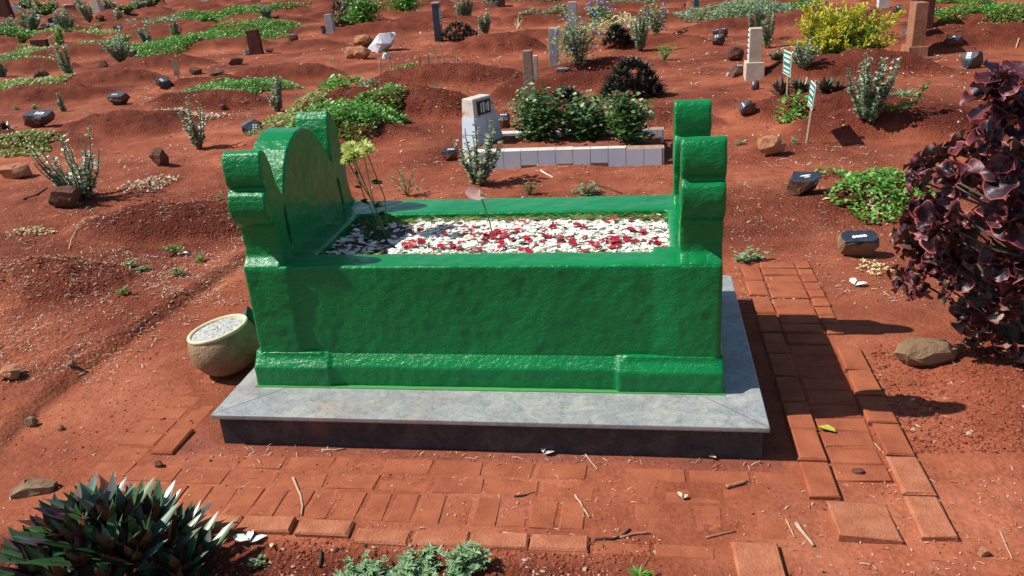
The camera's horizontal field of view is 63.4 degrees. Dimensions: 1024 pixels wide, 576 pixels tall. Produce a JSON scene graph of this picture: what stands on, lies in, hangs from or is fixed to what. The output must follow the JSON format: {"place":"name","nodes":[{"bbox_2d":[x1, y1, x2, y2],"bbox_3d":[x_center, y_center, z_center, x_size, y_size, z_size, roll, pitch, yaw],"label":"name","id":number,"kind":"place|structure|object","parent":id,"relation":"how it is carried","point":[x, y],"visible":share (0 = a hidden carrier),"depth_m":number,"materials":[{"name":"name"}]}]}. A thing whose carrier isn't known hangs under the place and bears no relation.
{"place":"outdoors","nodes":[
{"label":"outdoors","id":0,"kind":"place"},
{"bbox_2d":[0,0,1023,575],"bbox_3d":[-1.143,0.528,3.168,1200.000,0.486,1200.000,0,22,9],"label":"ground","id":1,"kind":"structure","parent":0,"point":[872,324],"depth_m":5.33,"materials":[{"name":"red soil"}]},
{"bbox_2d":[0,0,14,18],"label":"wooden post","id":2,"kind":"object","parent":1,"relation":"on","point":[6,10],"visible":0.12,"depth_m":41.23,"materials":[{"name":"brown wood"}]},
{"bbox_2d":[0,363,20,379],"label":"stone","id":3,"kind":"object","parent":1,"relation":"on","point":[11,371],"visible":1,"depth_m":3.82,"materials":[{"name":"brown stone"}]},
{"bbox_2d":[0,162,32,178],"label":"stone","id":4,"kind":"object","parent":1,"relation":"on","point":[17,170],"visible":0.98,"depth_m":7.87,"materials":[{"name":"brown stone"}]},
{"bbox_2d":[0,44,51,56],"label":"ground cover","id":5,"kind":"object","parent":1,"relation":"on","point":[21,49],"visible":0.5,"depth_m":20.99,"materials":[{"name":"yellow plant"}]},
{"bbox_2d":[15,4,42,30],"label":"upright shrub","id":6,"kind":"object","parent":1,"relation":"on","point":[31,22],"visible":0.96,"depth_m":29.41,"materials":[{"name":"green plant"}]},
{"bbox_2d":[0,129,63,156],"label":"ground cover","id":7,"kind":"object","parent":1,"relation":"on","point":[16,135],"visible":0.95,"depth_m":9.06,"materials":[{"name":"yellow plant"}]},
{"bbox_2d":[9,477,57,498],"bbox_3d":[-1.730,0.719,3.001,0.165,0.063,0.086,-8,23,-11],"label":"stone","id":8,"kind":"object","parent":1,"relation":"on","point":[29,486],"visible":1,"depth_m":2.98,"materials":[{"name":"brown stone"}]},
{"bbox_2d":[0,73,74,90],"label":"ground cover","id":9,"kind":"object","parent":1,"relation":"on","point":[18,81],"visible":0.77,"depth_m":14.34,"materials":[{"name":"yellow plant"}]},
{"bbox_2d":[23,109,55,127],"bbox_3d":[-5.950,-2.122,10.446,0.384,0.233,0.260,0,22,9],"label":"number stone","id":10,"kind":"object","parent":1,"relation":"on","point":[38,118],"visible":0.99,"depth_m":10.37,"materials":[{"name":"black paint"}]},
{"bbox_2d":[26,0,58,15],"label":"upright shrub","id":11,"kind":"object","parent":1,"relation":"on","point":[46,11],"visible":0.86,"depth_m":42.58,"materials":[{"name":"green plant"}]},
{"bbox_2d":[0,22,102,37],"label":"ground cover","id":12,"kind":"object","parent":1,"relation":"on","point":[4,29],"visible":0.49,"depth_m":26.70,"materials":[{"name":"green plant"}]},
{"bbox_2d":[45,35,73,73],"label":"upright shrub","id":13,"kind":"object","parent":1,"relation":"on","point":[66,66],"visible":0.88,"depth_m":15.08,"materials":[{"name":"green plant"}]},
{"bbox_2d":[51,4,75,29],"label":"upright shrub","id":14,"kind":"object","parent":1,"relation":"on","point":[63,21],"visible":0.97,"depth_m":26.18,"materials":[{"name":"green plant"}]},
{"bbox_2d":[27,125,102,200],"bbox_3d":[-3.567,-0.985,6.755,0.553,0.616,0.469,11,26,32],"label":"upright shrub","id":15,"kind":"object","parent":1,"relation":"on","point":[63,179],"visible":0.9,"depth_m":6.74,"materials":[{"name":"green plant"}]},
{"bbox_2d":[48,185,82,207],"bbox_3d":[-3.574,-0.731,6.648,0.228,0.187,0.190,0,22,9],"label":"stone","id":16,"kind":"object","parent":1,"relation":"on","point":[65,196],"visible":1,"depth_m":6.58,"materials":[{"name":"brown stone"}]},
{"bbox_2d":[15,34,139,55],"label":"ground cover","id":17,"kind":"object","parent":1,"relation":"on","point":[106,41],"visible":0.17,"depth_m":21.79,"materials":[{"name":"green plant"}]},
{"bbox_2d":[43,24,122,38],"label":"ground cover","id":18,"kind":"object","parent":1,"relation":"on","point":[99,32],"visible":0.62,"depth_m":26.17,"materials":[{"name":"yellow plant"}]},
{"bbox_2d":[75,1,93,21],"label":"upright shrub","id":19,"kind":"object","parent":1,"relation":"on","point":[85,12],"visible":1,"depth_m":34.46,"materials":[{"name":"green plant"}]},
{"bbox_2d":[98,31,130,61],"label":"upright shrub","id":20,"kind":"object","parent":1,"relation":"on","point":[120,54],"visible":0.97,"depth_m":17.62,"materials":[{"name":"green plant"}]},
{"bbox_2d":[0,471,235,575],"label":"spiky plant","id":21,"kind":"object","parent":1,"relation":"on","point":[130,528],"visible":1,"depth_m":2.47,"materials":[{"name":"green plant"}]},
{"bbox_2d":[107,91,129,104],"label":"number stone","id":22,"kind":"object","parent":1,"relation":"on","point":[118,98],"visible":0.99,"depth_m":11.80,"materials":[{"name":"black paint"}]},
{"bbox_2d":[115,174,179,192],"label":"dry leaves","id":23,"kind":"object","parent":1,"relation":"on","point":[142,182],"visible":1,"depth_m":7.12,"materials":[{"name":"plant"}]},
{"bbox_2d":[149,147,168,165],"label":"stone","id":24,"kind":"object","parent":1,"relation":"on","point":[158,156],"visible":0.99,"depth_m":7.73,"materials":[{"name":"brown stone"}]},
{"bbox_2d":[124,11,197,23],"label":"ground cover","id":25,"kind":"object","parent":1,"relation":"on","point":[177,17],"visible":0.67,"depth_m":29.35,"materials":[{"name":"green plant"}]},
{"bbox_2d":[124,32,239,57],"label":"ground cover","id":26,"kind":"object","parent":1,"relation":"on","point":[150,46],"visible":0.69,"depth_m":19.13,"materials":[{"name":"green plant"}]},
{"bbox_2d":[178,91,205,149],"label":"upright shrub","id":27,"kind":"object","parent":1,"relation":"on","point":[196,139],"visible":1,"depth_m":8.49,"materials":[{"name":"green plant"}]},
{"bbox_2d":[114,16,311,49],"bbox_3d":[-7.311,-6.718,21.531,3.599,0.483,6.093,13,28,36],"label":"ground cover","id":28,"kind":"object","parent":1,"relation":"on","point":[252,25],"visible":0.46,"depth_m":21.84,"materials":[{"name":"green plant"}]},
{"bbox_2d":[148,0,311,23],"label":"ground cover","id":29,"kind":"object","parent":1,"relation":"on","point":[233,10],"visible":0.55,"depth_m":30.60,"materials":[{"name":"green plant"}]},
{"bbox_2d":[180,76,303,93],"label":"ground cover","id":30,"kind":"object","parent":1,"relation":"on","point":[227,84],"visible":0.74,"depth_m":12.13,"materials":[{"name":"green plant"}]},
{"bbox_2d":[241,119,261,134],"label":"number stone","id":31,"kind":"object","parent":1,"relation":"on","point":[249,125],"visible":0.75,"depth_m":9.08,"materials":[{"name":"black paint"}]},
{"bbox_2d":[245,29,263,54],"bbox_3d":[-5.339,-5.066,17.228,0.290,0.584,0.120,0,22,9],"label":"wooden post","id":32,"kind":"object","parent":1,"relation":"on","point":[254,42],"visible":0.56,"depth_m":17.16,"materials":[{"name":"brown wood"}]},
{"bbox_2d":[265,74,282,110],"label":"upright shrub","id":33,"kind":"object","parent":1,"relation":"on","point":[277,99],"visible":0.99,"depth_m":10.43,"materials":[{"name":"green plant"}]},
{"bbox_2d":[240,90,341,135],"bbox_3d":[-2.417,-2.021,9.408,1.054,0.341,1.338,0,22,9],"label":"ground cover","id":34,"kind":"object","parent":1,"relation":"on","point":[290,112],"visible":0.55,"depth_m":9.42,"materials":[{"name":"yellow plant"}]},
{"bbox_2d":[316,74,362,92],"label":"ground cover","id":35,"kind":"object","parent":1,"relation":"on","point":[344,83],"visible":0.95,"depth_m":11.73,"materials":[{"name":"green plant"}]},
{"bbox_2d":[328,1,350,25],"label":"shrub","id":36,"kind":"object","parent":1,"relation":"on","point":[338,4],"visible":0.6,"depth_m":22.66,"materials":[{"name":"plant"}]},
{"bbox_2d":[281,83,412,143],"bbox_3d":[-1.793,-1.917,8.950,1.340,0.383,1.763,0,22,9],"label":"ground cover","id":37,"kind":"object","parent":1,"relation":"on","point":[345,110],"visible":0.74,"depth_m":8.72,"materials":[{"name":"green plant"}]},
{"bbox_2d":[334,549,378,575],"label":"weed","id":38,"kind":"object","parent":1,"relation":"on","point":[367,568],"visible":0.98,"depth_m":2.52,"materials":[{"name":"green plant"}]},
{"bbox_2d":[333,0,386,24],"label":"leafy bush","id":39,"kind":"object","parent":1,"relation":"on","point":[364,16],"visible":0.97,"depth_m":22.21,"materials":[{"name":"green plant"}]},
{"bbox_2d":[353,34,372,47],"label":"stone","id":40,"kind":"object","parent":1,"relation":"on","point":[365,40],"visible":0.84,"depth_m":16.93,"materials":[{"name":"brown stone"}]},
{"bbox_2d":[368,32,395,52],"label":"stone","id":41,"kind":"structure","parent":1,"relation":"on","point":[382,42],"depth_m":16.13,"materials":[{"name":"stone"}]},
{"bbox_2d":[377,0,425,11],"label":"leafy bush","id":42,"kind":"object","parent":1,"relation":"on","point":[404,5],"visible":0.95,"depth_m":26.58,"materials":[{"name":"green plant"}]},
{"bbox_2d":[390,166,421,195],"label":"weed","id":43,"kind":"object","parent":1,"relation":"on","point":[404,186],"visible":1,"depth_m":6.36,"materials":[{"name":"green plant"}]},
{"bbox_2d":[370,541,443,575],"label":"weed","id":44,"kind":"object","parent":1,"relation":"on","point":[407,565],"visible":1,"depth_m":2.50,"materials":[{"name":"green plant"}]},
{"bbox_2d":[431,2,442,41],"bbox_3d":[-1.552,-5.514,17.294,0.167,0.853,0.224,0,22,9],"label":"headstone post","id":45,"kind":"object","parent":1,"relation":"on","point":[437,17],"visible":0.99,"depth_m":17.19,"materials":[{"name":"grey stone"}]},
{"bbox_2d":[436,20,478,40],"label":"spiky plant","id":46,"kind":"object","parent":1,"relation":"on","point":[467,29],"visible":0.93,"depth_m":17.10,"materials":[{"name":"black plant"}]},
{"bbox_2d":[454,0,473,15],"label":"upright shrub","id":47,"kind":"object","parent":1,"relation":"on","point":[463,9],"visible":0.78,"depth_m":21.63,"materials":[{"name":"green plant"}]},
{"bbox_2d":[441,539,492,575],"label":"weed","id":48,"kind":"object","parent":1,"relation":"on","point":[466,559],"visible":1,"depth_m":2.48,"materials":[{"name":"green plant"}]},
{"bbox_2d":[452,120,503,185],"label":"upright shrub","id":49,"kind":"object","parent":1,"relation":"on","point":[480,175],"visible":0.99,"depth_m":6.51,"materials":[{"name":"green plant"}]},
{"bbox_2d":[462,94,502,158],"bbox_3d":[-0.258,-1.452,7.395,0.190,0.520,0.420,12,27,35],"label":"tiled headstone","id":50,"kind":"object","parent":1,"relation":"on","point":[479,110],"visible":0.82,"depth_m":7.26,"materials":[{"name":"white tile"}]},
{"bbox_2d":[477,8,491,33],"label":"upright shrub","id":51,"kind":"object","parent":1,"relation":"on","point":[484,27],"visible":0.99,"depth_m":18.08,"materials":[{"name":"green plant"}]},
{"bbox_2d":[211,99,769,458],"bbox_3d":[-0.054,-0.148,3.484,2.052,1.139,1.413,0,22,9],"label":"green tomb","id":52,"kind":"object","parent":1,"relation":"on","point":[646,353],"visible":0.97,"depth_m":3.12,"materials":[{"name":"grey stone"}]},
{"bbox_2d":[340,139,390,243],"bbox_3d":[-0.610,-0.375,3.450,0.166,0.478,0.217,-6,22,-5],"label":"chrysanthemum bunch","id":53,"kind":"object","parent":52,"relation":"on","point":[352,151],"visible":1,"depth_m":3.43,"materials":[{"name":"yellow plant"}]},
{"bbox_2d":[320,211,666,254],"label":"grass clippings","id":54,"kind":"object","parent":52,"relation":"on","point":[576,217],"depth_m":3.58,"materials":[{"name":"plant"}]},
{"bbox_2d":[325,214,669,254],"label":"white petals","id":55,"kind":"object","parent":52,"relation":"on","point":[658,228],"visible":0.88,"depth_m":3.38,"materials":[{"name":"white plant"}]},
{"bbox_2d":[341,216,666,253],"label":"red petals","id":56,"kind":"object","parent":55,"relation":"on","point":[497,231],"visible":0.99,"depth_m":3.34,"materials":[{"name":"red plant"}]},
{"bbox_2d":[465,187,493,239],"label":"anthurium flower","id":57,"kind":"object","parent":56,"relation":"on","point":[474,193],"visible":0.9,"depth_m":3.28,"materials":[{"name":"pink plant"}]},
{"bbox_2d":[0,18,1023,575],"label":"soil clods","id":58,"kind":"object","parent":1,"relation":"on","point":[896,400],"visible":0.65,"depth_m":3.12,"materials":[{"name":"brown soil"}]},
{"bbox_2d":[0,15,1023,575],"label":"dry litter","id":59,"kind":"object","parent":1,"relation":"on","point":[376,195],"visible":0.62,"depth_m":4.77,"materials":[{"name":"plant"}]},
{"bbox_2d":[88,262,957,560],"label":"paving","id":60,"kind":"structure","parent":1,"relation":"on","point":[804,332],"depth_m":2.88,"materials":[{"name":"brick"}]},
{"bbox_2d":[187,314,258,376],"bbox_3d":[-1.302,0.267,3.755,0.309,0.242,0.310,0,22,9],"label":"stone pot","id":61,"kind":"object","parent":60,"relation":"on","point":[225,346],"visible":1,"depth_m":3.66,"materials":[{"name":"stone"}]},
{"bbox_2d":[522,50,534,97],"bbox_3d":[0.201,-2.496,9.916,0.111,0.670,0.120,0,22,9],"label":"wooden post","id":62,"kind":"object","parent":1,"relation":"on","point":[528,71],"visible":0.54,"depth_m":9.82,"materials":[{"name":"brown wood"}]},
{"bbox_2d":[516,3,567,19],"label":"ground cover","id":63,"kind":"object","parent":1,"relation":"on","point":[557,7],"visible":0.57,"depth_m":20.47,"materials":[{"name":"green plant"}]},
{"bbox_2d":[549,27,558,66],"bbox_3d":[0.641,-3.655,12.728,0.149,0.656,0.160,0,22,9],"label":"headstone post","id":64,"kind":"object","parent":1,"relation":"on","point":[553,61],"visible":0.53,"depth_m":12.65,"materials":[{"name":"stone"}]},
{"bbox_2d":[468,127,663,168],"bbox_3d":[0.484,-1.212,7.319,1.693,0.240,0.878,0,22,9],"label":"tiled grave border","id":65,"kind":"object","parent":1,"relation":"on","point":[524,153],"visible":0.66,"depth_m":6.94,"materials":[{"name":"tile"}]},
{"bbox_2d":[505,77,576,142],"bbox_3d":[0.231,-1.512,7.300,0.533,0.701,0.670,-19,27,-33],"label":"leafy bush","id":66,"kind":"object","parent":65,"relation":"on","point":[535,117],"visible":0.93,"depth_m":7.23,"materials":[{"name":"green plant"}]},
{"bbox_2d":[542,89,616,140],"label":"leafy bush","id":67,"kind":"object","parent":65,"relation":"on","point":[586,122],"visible":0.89,"depth_m":7.22,"materials":[{"name":"green plant"}]},
{"bbox_2d":[597,84,663,145],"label":"leafy bush","id":68,"kind":"object","parent":65,"relation":"on","point":[627,119],"visible":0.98,"depth_m":6.98,"materials":[{"name":"green plant"}]},
{"bbox_2d":[551,85,583,100],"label":"spiky plant","id":69,"kind":"object","parent":1,"relation":"on","point":[568,91],"visible":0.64,"depth_m":9.64,"materials":[{"name":"green plant"}]},
{"bbox_2d":[568,1,576,38],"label":"headstone post","id":70,"kind":"object","parent":1,"relation":"on","point":[572,5],"visible":0.63,"depth_m":15.98,"materials":[{"name":"stone"}]},
{"bbox_2d":[539,3,613,63],"bbox_3d":[0.921,-3.591,11.763,0.897,0.876,0.865,-21,28,-36],"label":"violet flowered plant","id":71,"kind":"object","parent":1,"relation":"on","point":[579,44],"visible":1,"depth_m":11.79,"materials":[{"name":"green plant"}]},
{"bbox_2d":[584,0,619,30],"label":"violet flowered plant","id":72,"kind":"object","parent":1,"relation":"on","point":[598,14],"visible":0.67,"depth_m":17.07,"materials":[{"name":"green plant"}]},
{"bbox_2d":[578,11,641,32],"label":"dry leaves","id":73,"kind":"object","parent":1,"relation":"on","point":[605,23],"visible":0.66,"depth_m":16.91,"materials":[{"name":"beige plant"}]},
{"bbox_2d":[600,22,634,46],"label":"spiky plant","id":74,"kind":"object","parent":1,"relation":"on","point":[620,37],"visible":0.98,"depth_m":14.16,"materials":[{"name":"black plant"}]},
{"bbox_2d":[595,55,670,97],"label":"spiky plant","id":75,"kind":"object","parent":1,"relation":"on","point":[647,72],"visible":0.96,"depth_m":9.56,"materials":[{"name":"black plant"}]},
{"bbox_2d":[628,0,650,50],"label":"upright shrub","id":76,"kind":"object","parent":1,"relation":"on","point":[640,38],"visible":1,"depth_m":13.76,"materials":[{"name":"green plant"}]},
{"bbox_2d":[640,0,673,33],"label":"violet flowered plant","id":77,"kind":"object","parent":1,"relation":"on","point":[656,28],"visible":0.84,"depth_m":15.79,"materials":[{"name":"green plant"}]},
{"bbox_2d":[668,0,802,21],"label":"ground cover","id":78,"kind":"object","parent":1,"relation":"on","point":[742,8],"visible":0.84,"depth_m":17.89,"materials":[{"name":"green plant"}]},
{"bbox_2d":[727,46,743,60],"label":"stone","id":79,"kind":"object","parent":1,"relation":"on","point":[735,53],"visible":0.97,"depth_m":11.85,"materials":[{"name":"brown stone"}]},
{"bbox_2d":[738,100,755,114],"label":"number stone","id":80,"kind":"object","parent":1,"relation":"on","point":[747,107],"visible":1,"depth_m":8.07,"materials":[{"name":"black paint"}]},
{"bbox_2d":[733,246,769,262],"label":"weed","id":81,"kind":"object","parent":1,"relation":"on","point":[743,256],"visible":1,"depth_m":4.63,"materials":[{"name":"green plant"}]},
{"bbox_2d":[743,27,764,80],"bbox_3d":[3.012,-2.892,10.295,0.230,0.650,0.300,0,22,9],"label":"headstone post","id":82,"kind":"object","parent":1,"relation":"on","point":[754,66],"visible":0.96,"depth_m":10.21,"materials":[{"name":"beige stone"}]},
{"bbox_2d":[747,1,767,26],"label":"upright shrub","id":83,"kind":"object","parent":1,"relation":"on","point":[758,18],"visible":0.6,"depth_m":14.00,"materials":[{"name":"green plant"}]},
{"bbox_2d":[731,542,785,575],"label":"brick","id":84,"kind":"object","parent":1,"relation":"on","point":[757,559],"visible":0.91,"depth_m":2.41,"materials":[{"name":"orange brick"}]},
{"bbox_2d":[759,3,776,47],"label":"upright shrub","id":85,"kind":"object","parent":1,"relation":"on","point":[767,38],"visible":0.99,"depth_m":13.01,"materials":[{"name":"green plant"}]},
{"bbox_2d":[755,135,785,155],"bbox_3d":[2.113,-1.160,6.788,0.242,0.171,0.186,0,22,9],"label":"stone","id":86,"kind":"object","parent":1,"relation":"on","point":[767,145],"visible":1,"depth_m":6.72,"materials":[{"name":"brown stone"}]},
{"bbox_2d":[762,76,795,94],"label":"spiky plant","id":87,"kind":"object","parent":1,"relation":"on","point":[779,87],"visible":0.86,"depth_m":9.18,"materials":[{"name":"green plant"}]},
{"bbox_2d":[783,50,791,93],"bbox_3d":[2.904,-2.179,8.748,0.032,0.615,0.330,-2,22,5],"label":"grave sign","id":88,"kind":"object","parent":1,"relation":"on","point":[787,61],"visible":0.96,"depth_m":8.68,"materials":[{"name":"white wood"}]},
{"bbox_2d":[773,89,809,122],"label":"ground cover","id":89,"kind":"object","parent":1,"relation":"on","point":[786,115],"visible":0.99,"depth_m":7.89,"materials":[{"name":"green plant"}]},
{"bbox_2d":[785,77,815,93],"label":"spiky plant","id":90,"kind":"object","parent":1,"relation":"on","point":[801,85],"visible":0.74,"depth_m":9.09,"materials":[{"name":"green plant"}]},
{"bbox_2d":[787,171,820,195],"bbox_3d":[1.954,-0.699,5.560,0.217,0.153,0.165,0,22,9],"label":"number stone","id":91,"kind":"object","parent":1,"relation":"on","point":[800,182],"visible":1,"depth_m":5.51,"materials":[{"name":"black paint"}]},
{"bbox_2d":[791,37,820,69],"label":"upright shrub","id":92,"kind":"object","parent":1,"relation":"on","point":[806,61],"visible":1,"depth_m":9.97,"materials":[{"name":"green plant"}]},
{"bbox_2d":[805,80,816,142],"bbox_3d":[2.518,-1.443,6.992,0.064,0.602,0.300,0,22,9],"label":"grave sign","id":93,"kind":"object","parent":1,"relation":"on","point":[811,96],"visible":0.94,"depth_m":6.96,"materials":[{"name":"white wood"}]},
{"bbox_2d":[809,75,843,93],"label":"spiky plant","id":94,"kind":"object","parent":1,"relation":"on","point":[824,85],"visible":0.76,"depth_m":8.88,"materials":[{"name":"green plant"}]},
{"bbox_2d":[783,0,905,55],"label":"golden bush","id":95,"kind":"object","parent":1,"relation":"on","point":[829,35],"visible":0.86,"depth_m":10.86,"materials":[{"name":"yellow plant"}]},
{"bbox_2d":[837,230,879,256],"bbox_3d":[1.923,-0.238,4.618,0.214,0.150,0.143,0,22,9],"label":"number stone","id":96,"kind":"object","parent":1,"relation":"on","point":[862,243],"visible":0.99,"depth_m":4.58,"materials":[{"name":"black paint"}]},
{"bbox_2d":[826,501,902,544],"bbox_3d":[1.081,0.736,2.560,0.183,0.084,0.194,0,22,9],"label":"brick","id":97,"kind":"object","parent":1,"relation":"on","point":[852,522],"visible":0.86,"depth_m":2.52,"materials":[{"name":"orange brick"}]},
{"bbox_2d":[824,166,934,223],"bbox_3d":[2.405,-0.688,5.486,0.726,0.198,1.130,0,22,9],"label":"ground cover","id":98,"kind":"object","parent":1,"relation":"on","point":[877,175],"visible":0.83,"depth_m":5.32,"materials":[{"name":"green plant"}]},
{"bbox_2d":[846,52,931,125],"bbox_3d":[3.165,-1.690,7.003,0.698,0.633,0.397,0,22,9],"label":"upright shrub","id":99,"kind":"object","parent":1,"relation":"on","point":[871,108],"visible":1,"depth_m":6.99,"materials":[{"name":"green plant"}]},
{"bbox_2d":[901,1,928,56],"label":"headstone post","id":100,"kind":"object","parent":1,"relation":"on","point":[916,29],"visible":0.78,"depth_m":11.29,"materials":[{"name":"stone"}]},
{"bbox_2d":[912,0,935,28],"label":"headstone post","id":101,"kind":"object","parent":1,"relation":"on","point":[931,11],"visible":0.08,"depth_m":13.49,"materials":[{"name":"brown wood"}]},
{"bbox_2d":[893,337,956,365],"bbox_3d":[1.706,0.266,3.423,0.244,0.127,0.119,0,22,9],"label":"stone","id":102,"kind":"object","parent":1,"relation":"on","point":[913,351],"visible":0.99,"depth_m":3.39,"materials":[{"name":"brown stone"}]},
{"bbox_2d":[886,59,1023,363],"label":"copperleaf shrub","id":103,"kind":"object","parent":1,"relation":"on","point":[947,256],"visible":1,"depth_m":3.16,"materials":[{"name":"purple plant"}]},
{"bbox_2d":[960,51,982,68],"bbox_3d":[5.616,-2.772,10.113,0.245,0.233,0.188,0,22,9],"label":"number stone","id":104,"kind":"object","parent":1,"relation":"on","point":[971,59],"visible":0.94,"depth_m":10.06,"materials":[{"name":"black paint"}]},
{"bbox_2d":[934,1,1023,24],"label":"ground cover","id":105,"kind":"object","parent":1,"relation":"on","point":[975,8],"visible":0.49,"depth_m":13.83,"materials":[{"name":"green plant"}]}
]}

